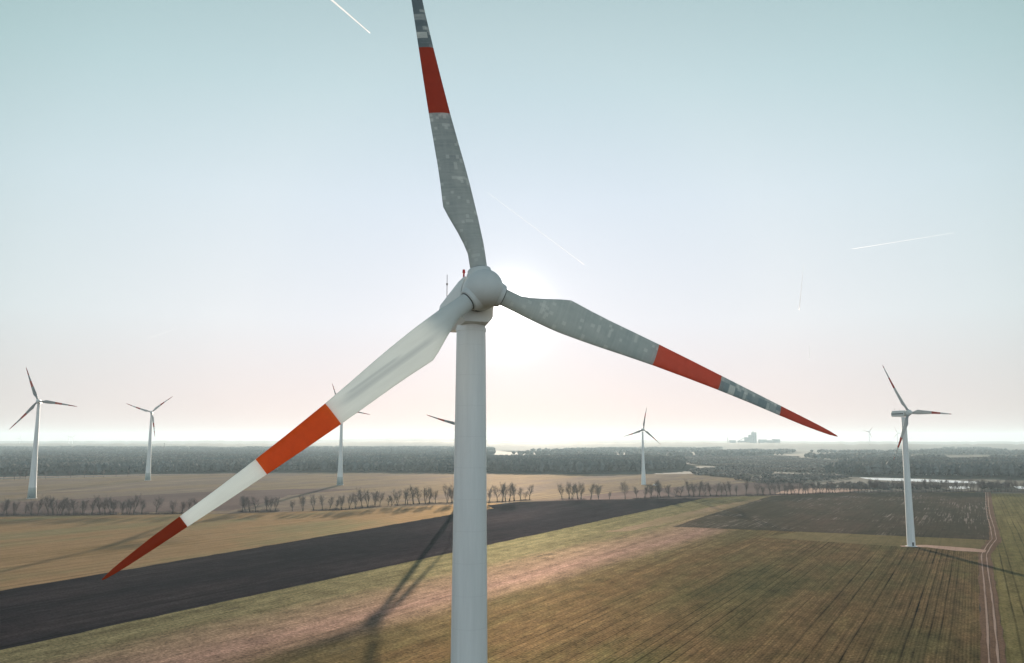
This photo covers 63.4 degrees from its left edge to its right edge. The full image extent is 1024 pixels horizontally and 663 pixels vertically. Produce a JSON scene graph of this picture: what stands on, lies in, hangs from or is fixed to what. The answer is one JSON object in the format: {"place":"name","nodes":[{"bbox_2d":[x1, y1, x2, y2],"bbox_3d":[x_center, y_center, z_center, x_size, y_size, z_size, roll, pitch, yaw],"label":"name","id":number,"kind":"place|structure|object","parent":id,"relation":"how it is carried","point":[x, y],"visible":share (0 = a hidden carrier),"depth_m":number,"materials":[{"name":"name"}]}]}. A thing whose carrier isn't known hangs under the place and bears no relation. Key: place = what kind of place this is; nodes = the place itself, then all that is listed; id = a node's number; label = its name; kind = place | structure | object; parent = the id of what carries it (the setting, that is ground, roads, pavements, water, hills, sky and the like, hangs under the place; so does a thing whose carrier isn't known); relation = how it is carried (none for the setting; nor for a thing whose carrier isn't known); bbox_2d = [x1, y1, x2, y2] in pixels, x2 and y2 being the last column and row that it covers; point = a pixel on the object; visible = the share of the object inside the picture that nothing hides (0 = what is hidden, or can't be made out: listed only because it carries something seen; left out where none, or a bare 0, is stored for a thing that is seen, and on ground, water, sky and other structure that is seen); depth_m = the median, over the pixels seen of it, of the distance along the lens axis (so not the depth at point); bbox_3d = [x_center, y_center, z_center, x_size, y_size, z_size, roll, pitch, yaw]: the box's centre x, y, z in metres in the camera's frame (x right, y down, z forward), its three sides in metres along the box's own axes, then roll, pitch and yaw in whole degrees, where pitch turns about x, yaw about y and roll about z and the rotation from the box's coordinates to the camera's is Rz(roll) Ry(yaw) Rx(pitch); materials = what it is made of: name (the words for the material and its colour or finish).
{"place":"outdoors","nodes":[
{"label":"outdoors","id":0,"kind":"place"},
{"bbox_2d":[0,473,236,477],"bbox_3d":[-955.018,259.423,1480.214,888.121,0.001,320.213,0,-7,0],"label":"road","id":1,"kind":"structure","parent":0,"point":[118,475],"depth_m":1534.09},
{"bbox_2d":[0,489,353,514],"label":"fallow strip","id":2,"kind":"object","parent":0,"point":[232,503],"visible":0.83,"depth_m":885.72,"materials":[{"name":"soil"}]},
{"bbox_2d":[0,503,503,590],"bbox_3d":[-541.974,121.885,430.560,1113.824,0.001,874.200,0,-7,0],"label":"stubble field","id":3,"kind":"structure","parent":0,"point":[39,550],"depth_m":569.16,"materials":[{"name":"plant"}]},
{"bbox_2d":[331,0,369,32],"bbox_3d":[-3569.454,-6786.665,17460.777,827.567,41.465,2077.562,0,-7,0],"label":"contrail","id":4,"kind":"object","parent":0,"point":[339,6],"visible":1,"depth_m":17647.27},
{"bbox_2d":[0,498,702,649],"bbox_3d":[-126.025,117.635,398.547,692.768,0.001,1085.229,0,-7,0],"label":"ploughed field","id":5,"kind":"structure","parent":0,"point":[30,614],"depth_m":415.91,"materials":[{"name":"soil"}]},
{"bbox_2d":[2,495,767,515],"bbox_3d":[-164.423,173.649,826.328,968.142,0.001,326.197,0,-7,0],"label":"field path","id":6,"kind":"structure","parent":0,"point":[419,504],"depth_m":835.32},
{"bbox_2d":[0,472,793,516],"bbox_3d":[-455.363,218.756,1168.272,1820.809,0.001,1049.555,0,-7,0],"label":"stubble field","id":7,"kind":"structure","parent":0,"point":[545,487],"depth_m":1199.76,"materials":[{"name":"plant"}]},
{"bbox_2d":[0,499,10,514],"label":"bare tree","id":8,"kind":"object","parent":7,"relation":"on","point":[7,500],"visible":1,"depth_m":722.14,"materials":[{"name":"brown plant"}]},
{"bbox_2d":[10,501,21,514],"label":"bare tree","id":9,"kind":"object","parent":7,"relation":"on","point":[14,505],"visible":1,"depth_m":720.74,"materials":[{"name":"brown plant"}]},
{"bbox_2d":[24,499,35,513],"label":"bare tree","id":10,"kind":"object","parent":7,"relation":"on","point":[30,508],"visible":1,"depth_m":722.77,"materials":[{"name":"brown plant"}]},
{"bbox_2d":[36,498,45,514],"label":"bare tree","id":11,"kind":"object","parent":7,"relation":"on","point":[39,506],"visible":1,"depth_m":723.54,"materials":[{"name":"brown plant"}]},
{"bbox_2d":[10,368,76,498],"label":"wind turbine","id":12,"kind":"object","parent":7,"relation":"on","point":[32,490],"visible":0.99,"depth_m":941.73,"materials":[{"name":"metal"}]},
{"bbox_2d":[42,496,49,514],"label":"bare tree","id":13,"kind":"object","parent":7,"relation":"on","point":[46,499],"visible":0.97,"depth_m":724.46,"materials":[{"name":"brown plant"}]},
{"bbox_2d":[47,496,56,514],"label":"bare tree","id":14,"kind":"object","parent":7,"relation":"on","point":[51,502],"visible":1,"depth_m":723.63,"materials":[{"name":"brown plant"}]},
{"bbox_2d":[54,498,63,514],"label":"bare tree","id":15,"kind":"object","parent":7,"relation":"on","point":[60,503],"visible":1,"depth_m":727.54,"materials":[{"name":"brown plant"}]},
{"bbox_2d":[58,497,69,514],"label":"bare tree","id":16,"kind":"object","parent":7,"relation":"on","point":[64,501],"visible":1,"depth_m":728.26,"materials":[{"name":"brown plant"}]},
{"bbox_2d":[65,500,72,513],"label":"bare tree","id":17,"kind":"object","parent":7,"relation":"on","point":[68,507],"visible":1,"depth_m":726.60,"materials":[{"name":"brown plant"}]},
{"bbox_2d":[70,498,77,514],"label":"bare tree","id":18,"kind":"object","parent":7,"relation":"on","point":[73,504],"visible":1,"depth_m":726.58,"materials":[{"name":"brown plant"}]},
{"bbox_2d":[79,498,88,514],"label":"bare tree","id":19,"kind":"object","parent":7,"relation":"on","point":[83,506],"visible":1,"depth_m":728.24,"materials":[{"name":"brown plant"}]},
{"bbox_2d":[90,500,96,513],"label":"bare tree","id":20,"kind":"object","parent":7,"relation":"on","point":[93,505],"visible":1,"depth_m":730.59,"materials":[{"name":"brown plant"}]},
{"bbox_2d":[94,495,103,512],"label":"bare tree","id":21,"kind":"object","parent":7,"relation":"on","point":[98,504],"visible":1,"depth_m":730.15,"materials":[{"name":"brown plant"}]},
{"bbox_2d":[101,498,110,513],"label":"bare tree","id":22,"kind":"object","parent":7,"relation":"on","point":[105,505],"visible":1,"depth_m":731.05,"materials":[{"name":"brown plant"}]},
{"bbox_2d":[106,496,115,512],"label":"bare tree","id":23,"kind":"object","parent":7,"relation":"on","point":[108,505],"visible":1,"depth_m":731.87,"materials":[{"name":"brown plant"}]},
{"bbox_2d":[107,498,118,512],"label":"bare tree","id":24,"kind":"object","parent":7,"relation":"on","point":[115,506],"visible":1,"depth_m":731.94,"materials":[{"name":"brown plant"}]},
{"bbox_2d":[118,501,125,512],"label":"bare tree","id":25,"kind":"object","parent":7,"relation":"on","point":[123,506],"visible":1,"depth_m":732.36,"materials":[{"name":"brown plant"}]},
{"bbox_2d":[124,498,132,513],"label":"bare tree","id":26,"kind":"object","parent":7,"relation":"on","point":[127,504],"visible":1,"depth_m":733.33,"materials":[{"name":"brown plant"}]},
{"bbox_2d":[131,493,141,513],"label":"bare tree","id":27,"kind":"object","parent":7,"relation":"on","point":[136,498],"visible":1,"depth_m":733.51,"materials":[{"name":"brown plant"}]},
{"bbox_2d":[138,498,145,512],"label":"bare tree","id":28,"kind":"object","parent":7,"relation":"on","point":[143,503],"visible":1,"depth_m":734.98,"materials":[{"name":"brown plant"}]},
{"bbox_2d":[126,396,172,479],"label":"wind turbine","id":29,"kind":"object","parent":7,"relation":"on","point":[148,471],"visible":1,"depth_m":1364.29,"materials":[{"name":"metal"}]},
{"bbox_2d":[154,497,164,512],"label":"bare tree","id":30,"kind":"object","parent":7,"relation":"on","point":[160,502],"visible":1,"depth_m":737.92,"materials":[{"name":"brown plant"}]},
{"bbox_2d":[168,499,176,513],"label":"bare tree","id":31,"kind":"object","parent":7,"relation":"on","point":[172,503],"visible":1,"depth_m":739.25,"materials":[{"name":"brown plant"}]},
{"bbox_2d":[185,497,193,509],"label":"bare tree","id":32,"kind":"object","parent":7,"relation":"on","point":[189,504],"visible":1,"depth_m":741.61,"materials":[{"name":"brown plant"}]},
{"bbox_2d":[244,496,252,511],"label":"bare tree","id":33,"kind":"object","parent":7,"relation":"on","point":[248,503],"visible":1,"depth_m":754.03,"materials":[{"name":"brown plant"}]},
{"bbox_2d":[251,496,259,511],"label":"bare tree","id":34,"kind":"object","parent":7,"relation":"on","point":[253,501],"visible":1,"depth_m":756.25,"materials":[{"name":"brown plant"}]},
{"bbox_2d":[265,495,275,511],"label":"bare tree","id":35,"kind":"object","parent":7,"relation":"on","point":[271,503],"visible":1,"depth_m":762.38,"materials":[{"name":"brown plant"}]},
{"bbox_2d":[299,495,305,510],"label":"bare tree","id":36,"kind":"object","parent":7,"relation":"on","point":[303,501],"visible":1,"depth_m":769.07,"materials":[{"name":"brown plant"}]},
{"bbox_2d":[310,494,316,509],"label":"bare tree","id":37,"kind":"object","parent":7,"relation":"on","point":[311,499],"visible":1,"depth_m":773.40,"materials":[{"name":"brown plant"}]},
{"bbox_2d":[328,495,334,507],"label":"bare tree","id":38,"kind":"object","parent":7,"relation":"on","point":[331,502],"visible":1,"depth_m":776.70,"materials":[{"name":"brown plant"}]},
{"bbox_2d":[338,493,344,509],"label":"bare tree","id":39,"kind":"object","parent":7,"relation":"on","point":[340,499],"visible":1,"depth_m":779.60,"materials":[{"name":"brown plant"}]},
{"bbox_2d":[332,384,369,484],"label":"wind turbine","id":40,"kind":"object","parent":7,"relation":"on","point":[340,472],"visible":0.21,"depth_m":1214.33,"materials":[{"name":"metal"}]},
{"bbox_2d":[351,491,360,508],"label":"bare tree","id":41,"kind":"object","parent":7,"relation":"on","point":[358,497],"visible":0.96,"depth_m":794.01,"materials":[{"name":"brown plant"}]},
{"bbox_2d":[357,488,366,507],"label":"bare tree","id":42,"kind":"object","parent":7,"relation":"on","point":[362,496],"visible":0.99,"depth_m":801.15,"materials":[{"name":"brown plant"}]},
{"bbox_2d":[364,488,371,506],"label":"bare tree","id":43,"kind":"object","parent":7,"relation":"on","point":[367,494],"visible":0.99,"depth_m":808.18,"materials":[{"name":"brown plant"}]},
{"bbox_2d":[370,488,379,504],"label":"bare tree","id":44,"kind":"object","parent":7,"relation":"on","point":[375,496],"visible":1,"depth_m":814.64,"materials":[{"name":"brown plant"}]},
{"bbox_2d":[393,488,401,502],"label":"bare tree","id":45,"kind":"object","parent":7,"relation":"on","point":[400,495],"visible":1,"depth_m":834.13,"materials":[{"name":"brown plant"}]},
{"bbox_2d":[403,489,409,503],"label":"bare tree","id":46,"kind":"object","parent":7,"relation":"on","point":[406,494],"visible":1,"depth_m":839.13,"materials":[{"name":"brown plant"}]},
{"bbox_2d":[409,485,416,503],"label":"bare tree","id":47,"kind":"object","parent":7,"relation":"on","point":[412,494],"visible":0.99,"depth_m":845.71,"materials":[{"name":"brown plant"}]},
{"bbox_2d":[412,486,422,502],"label":"bare tree","id":48,"kind":"object","parent":7,"relation":"on","point":[417,494],"visible":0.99,"depth_m":850.64,"materials":[{"name":"brown plant"}]},
{"bbox_2d":[422,488,429,503],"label":"bare tree","id":49,"kind":"object","parent":7,"relation":"on","point":[425,491],"visible":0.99,"depth_m":853.11,"materials":[{"name":"brown plant"}]},
{"bbox_2d":[426,487,433,502],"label":"bare tree","id":50,"kind":"object","parent":7,"relation":"on","point":[430,493],"visible":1,"depth_m":853.75,"materials":[{"name":"brown plant"}]},
{"bbox_2d":[442,484,453,502],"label":"bare tree","id":51,"kind":"object","parent":7,"relation":"on","point":[447,491],"visible":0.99,"depth_m":862.60,"materials":[{"name":"brown plant"}]},
{"bbox_2d":[449,489,453,502],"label":"bare tree","id":52,"kind":"object","parent":7,"relation":"on","point":[451,493],"visible":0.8,"depth_m":864.20,"materials":[{"name":"brown plant"}]},
{"bbox_2d":[492,485,500,500],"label":"bare tree","id":53,"kind":"object","parent":7,"relation":"on","point":[496,491],"visible":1,"depth_m":878.18,"materials":[{"name":"brown plant"}]},
{"bbox_2d":[499,484,505,500],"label":"bare tree","id":54,"kind":"object","parent":7,"relation":"on","point":[503,491],"visible":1,"depth_m":883.28,"materials":[{"name":"brown plant"}]},
{"bbox_2d":[500,481,508,500],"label":"bare tree","id":55,"kind":"object","parent":7,"relation":"on","point":[504,490],"visible":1,"depth_m":886.22,"materials":[{"name":"brown plant"}]},
{"bbox_2d":[506,483,515,499],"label":"bare tree","id":56,"kind":"object","parent":7,"relation":"on","point":[511,486],"visible":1,"depth_m":886.66,"materials":[{"name":"brown plant"}]},
{"bbox_2d":[511,481,516,500],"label":"bare tree","id":57,"kind":"object","parent":7,"relation":"on","point":[513,491],"visible":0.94,"depth_m":892.38,"materials":[{"name":"brown plant"}]},
{"bbox_2d":[527,484,532,499],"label":"bare tree","id":58,"kind":"object","parent":7,"relation":"on","point":[531,491],"visible":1,"depth_m":906.89,"materials":[{"name":"brown plant"}]},
{"bbox_2d":[557,482,563,497],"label":"bare tree","id":59,"kind":"object","parent":7,"relation":"on","point":[560,486],"visible":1,"depth_m":918.17,"materials":[{"name":"brown plant"}]},
{"bbox_2d":[564,481,572,498],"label":"bare tree","id":60,"kind":"object","parent":7,"relation":"on","point":[569,487],"visible":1,"depth_m":918.14,"materials":[{"name":"brown plant"}]},
{"bbox_2d":[577,482,584,498],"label":"bare tree","id":61,"kind":"object","parent":7,"relation":"on","point":[582,487],"visible":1,"depth_m":918.54,"materials":[{"name":"brown plant"}]},
{"bbox_2d":[588,482,594,498],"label":"bare tree","id":62,"kind":"object","parent":7,"relation":"on","point":[591,491],"visible":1,"depth_m":919.62,"materials":[{"name":"brown plant"}]},
{"bbox_2d":[593,484,601,498],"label":"bare tree","id":63,"kind":"object","parent":7,"relation":"on","point":[596,489],"visible":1,"depth_m":919.73,"materials":[{"name":"brown plant"}]},
{"bbox_2d":[620,481,628,498],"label":"bare tree","id":64,"kind":"object","parent":7,"relation":"on","point":[623,486],"visible":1,"depth_m":919.88,"materials":[{"name":"brown plant"}]},
{"bbox_2d":[626,408,659,484],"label":"wind turbine","id":65,"kind":"object","parent":7,"relation":"on","point":[643,479],"visible":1,"depth_m":1228.21,"materials":[{"name":"paint"}]},
{"bbox_2d":[647,483,654,498],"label":"bare tree","id":66,"kind":"object","parent":7,"relation":"on","point":[650,490],"visible":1,"depth_m":932.62,"materials":[{"name":"brown plant"}]},
{"bbox_2d":[653,481,662,496],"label":"bare tree","id":67,"kind":"object","parent":7,"relation":"on","point":[657,486],"visible":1,"depth_m":934.60,"materials":[{"name":"brown plant"}]},
{"bbox_2d":[654,480,662,495],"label":"bare tree","id":68,"kind":"object","parent":7,"relation":"on","point":[659,488],"visible":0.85,"depth_m":940.40,"materials":[{"name":"brown plant"}]},
{"bbox_2d":[665,484,670,497],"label":"bare tree","id":69,"kind":"object","parent":7,"relation":"on","point":[667,491],"visible":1,"depth_m":945.28,"materials":[{"name":"brown plant"}]},
{"bbox_2d":[684,481,691,495],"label":"bare tree","id":70,"kind":"object","parent":7,"relation":"on","point":[688,486],"visible":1,"depth_m":955.61,"materials":[{"name":"brown plant"}]},
{"bbox_2d":[690,482,697,494],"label":"bare tree","id":71,"kind":"object","parent":7,"relation":"on","point":[693,489],"visible":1,"depth_m":957.55,"materials":[{"name":"brown plant"}]},
{"bbox_2d":[0,492,981,662],"bbox_3d":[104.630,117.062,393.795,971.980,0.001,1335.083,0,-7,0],"label":"crop field","id":72,"kind":"structure","parent":0,"point":[594,592],"depth_m":318.44,"materials":[{"name":"plant"}]},
{"bbox_2d":[102,0,837,662],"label":"wind turbine","id":73,"kind":"object","parent":72,"relation":"on","point":[474,298],"visible":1,"depth_m":76.97,"materials":[{"name":"paint"}]},
{"bbox_2d":[0,488,1023,515],"bbox_3d":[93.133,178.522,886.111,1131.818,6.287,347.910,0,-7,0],"label":"undergrowth","id":74,"kind":"object","parent":72,"relation":"on","point":[370,506],"visible":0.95,"depth_m":877.87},
{"bbox_2d":[744,480,750,490],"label":"bare tree","id":75,"kind":"object","parent":72,"relation":"on","point":[745,484],"visible":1,"depth_m":977.48,"materials":[{"name":"brown plant"}]},
{"bbox_2d":[754,482,760,495],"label":"bare tree","id":76,"kind":"object","parent":72,"relation":"on","point":[756,487],"visible":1,"depth_m":979.76,"materials":[{"name":"brown plant"}]},
{"bbox_2d":[765,481,774,493],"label":"bare tree","id":77,"kind":"object","parent":72,"relation":"on","point":[767,485],"visible":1,"depth_m":984.16,"materials":[{"name":"brown plant"}]},
{"bbox_2d":[793,482,802,491],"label":"bare tree","id":78,"kind":"object","parent":72,"relation":"on","point":[799,486],"visible":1,"depth_m":997.36,"materials":[{"name":"brown plant"}]},
{"bbox_2d":[0,450,1023,649],"bbox_3d":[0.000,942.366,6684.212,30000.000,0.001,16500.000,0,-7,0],"label":"ground","id":79,"kind":"structure","parent":0,"point":[855,478],"depth_m":1633.87,"materials":[{"name":"soil"}]},
{"bbox_2d":[0,447,493,473],"bbox_3d":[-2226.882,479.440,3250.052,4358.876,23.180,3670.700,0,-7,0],"label":"forest","id":80,"kind":"object","parent":79,"relation":"on","point":[90,460],"visible":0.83,"depth_m":1991.49,"materials":[{"name":"plant"}]},
{"bbox_2d":[0,443,495,453],"bbox_3d":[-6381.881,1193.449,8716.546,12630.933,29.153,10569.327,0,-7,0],"label":"forest","id":81,"kind":"object","parent":79,"relation":"on","point":[488,449],"visible":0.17,"depth_m":4952.98,"materials":[{"name":"plant"}]},
{"bbox_2d":[428,415,454,424],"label":"wind turbine","id":82,"kind":"object","parent":79,"relation":"on","point":[451,422],"visible":0.16,"depth_m":814.43,"materials":[{"name":"paint"}]},
{"bbox_2d":[486,453,686,472],"bbox_3d":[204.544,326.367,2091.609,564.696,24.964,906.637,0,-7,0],"label":"forest","id":83,"kind":"object","parent":79,"relation":"on","point":[580,463],"visible":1,"depth_m":1752.75,"materials":[{"name":"plant"}]},
{"bbox_2d":[727,431,779,442],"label":"factory","id":84,"kind":"structure","parent":79,"relation":"on","point":[752,438],"depth_m":7916.70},
{"bbox_2d":[512,446,1023,459],"bbox_3d":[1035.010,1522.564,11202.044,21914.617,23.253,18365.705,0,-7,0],"label":"distant woods","id":85,"kind":"object","parent":79,"relation":"on","point":[833,454],"visible":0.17,"depth_m":3693.33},
{"bbox_2d":[684,454,1008,488],"bbox_3d":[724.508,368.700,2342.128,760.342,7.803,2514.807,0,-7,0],"label":"scrub","id":86,"kind":"object","parent":79,"relation":"on","point":[741,465],"visible":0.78,"depth_m":1774.19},
{"bbox_2d":[824,455,1023,476],"bbox_3d":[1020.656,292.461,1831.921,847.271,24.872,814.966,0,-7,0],"label":"forest","id":87,"kind":"object","parent":79,"relation":"on","point":[970,466],"visible":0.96,"depth_m":1556.38,"materials":[{"name":"plant"}]},
{"bbox_2d":[986,480,993,491],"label":"bare tree","id":88,"kind":"object","parent":79,"relation":"on","point":[989,485],"visible":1,"depth_m":1047.24,"materials":[{"name":"brown plant"}]},
{"bbox_2d":[0,440,1023,450],"bbox_3d":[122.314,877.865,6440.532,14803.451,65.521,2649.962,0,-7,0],"label":"hills","id":89,"kind":"structure","parent":0,"point":[505,446],"depth_m":5942.26,"materials":[{"name":"plant"}]},
{"bbox_2d":[0,437,1023,444],"bbox_3d":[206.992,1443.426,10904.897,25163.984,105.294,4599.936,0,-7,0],"label":"hills","id":90,"kind":"structure","parent":0,"point":[453,439],"depth_m":10162.08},
{"bbox_2d":[0,0,1023,441],"label":"sky","id":91,"kind":"structure","parent":0,"point":[257,181],"materials":[{"name":"blue"}]},
{"bbox_2d":[491,195,582,263],"bbox_3d":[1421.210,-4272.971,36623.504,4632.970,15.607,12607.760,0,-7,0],"label":"contrail","id":92,"kind":"object","parent":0,"point":[538,230],"visible":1,"depth_m":35126.69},
{"bbox_2d":[606,499,759,531],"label":"sandy strip","id":93,"kind":"object","parent":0,"point":[662,520],"visible":1,"depth_m":710.41,"materials":[{"name":"sand"}]},
{"bbox_2d":[552,481,817,500],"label":"ploughed field","id":94,"kind":"structure","parent":0,"point":[740,491],"depth_m":1038.26,"materials":[{"name":"soil"}]},
{"bbox_2d":[695,474,752,477],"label":"meadow","id":95,"kind":"structure","parent":0,"point":[715,475],"depth_m":1540.01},
{"bbox_2d":[776,488,871,493],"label":"sandy clearing","id":96,"kind":"structure","parent":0,"point":[811,490],"depth_m":1079.24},
{"bbox_2d":[673,492,989,539],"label":"dark crop field","id":97,"kind":"structure","parent":0,"point":[950,515],"depth_m":719.63,"materials":[{"name":"plant"}]},
{"bbox_2d":[764,532,986,548],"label":"grass verge","id":98,"kind":"object","parent":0,"point":[888,540],"depth_m":545.80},
{"bbox_2d":[883,366,948,546],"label":"wind turbine","id":99,"kind":"object","parent":98,"relation":"on","point":[904,415],"visible":1,"depth_m":515.34,"materials":[{"name":"paint"}]},
{"bbox_2d":[860,477,976,482],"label":"pond","id":100,"kind":"structure","parent":0,"point":[916,480],"depth_m":1343.57,"materials":[{"name":"white liquid"}]},
{"bbox_2d":[856,452,1023,454],"bbox_3d":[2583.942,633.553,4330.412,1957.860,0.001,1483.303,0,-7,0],"label":"meadow","id":101,"kind":"structure","parent":0,"point":[954,454],"depth_m":3807.83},
{"bbox_2d":[901,545,985,551],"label":"turbine access path","id":102,"kind":"structure","parent":0,"point":[957,548],"depth_m":499.81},
{"bbox_2d":[978,492,1006,662],"bbox_3d":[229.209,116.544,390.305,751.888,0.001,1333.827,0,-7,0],"label":"dirt track","id":103,"kind":"structure","parent":0,"point":[992,646],"depth_m":333.84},
{"bbox_2d":[981,492,991,662],"bbox_3d":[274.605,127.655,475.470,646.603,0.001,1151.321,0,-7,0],"label":"wheel rut","id":104,"kind":"structure","parent":103,"relation":"attached to","point":[987,628],"depth_m":327.47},
{"bbox_2d":[986,498,999,662],"bbox_3d":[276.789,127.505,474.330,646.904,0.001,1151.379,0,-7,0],"label":"wheel rut","id":105,"kind":"structure","parent":103,"relation":"attached to","point":[997,649],"depth_m":328.47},
{"bbox_2d":[991,493,1023,662],"bbox_3d":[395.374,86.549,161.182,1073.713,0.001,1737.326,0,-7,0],"label":"green field","id":106,"kind":"structure","parent":0,"point":[1007,555],"depth_m":419.45,"materials":[{"name":"plant"}]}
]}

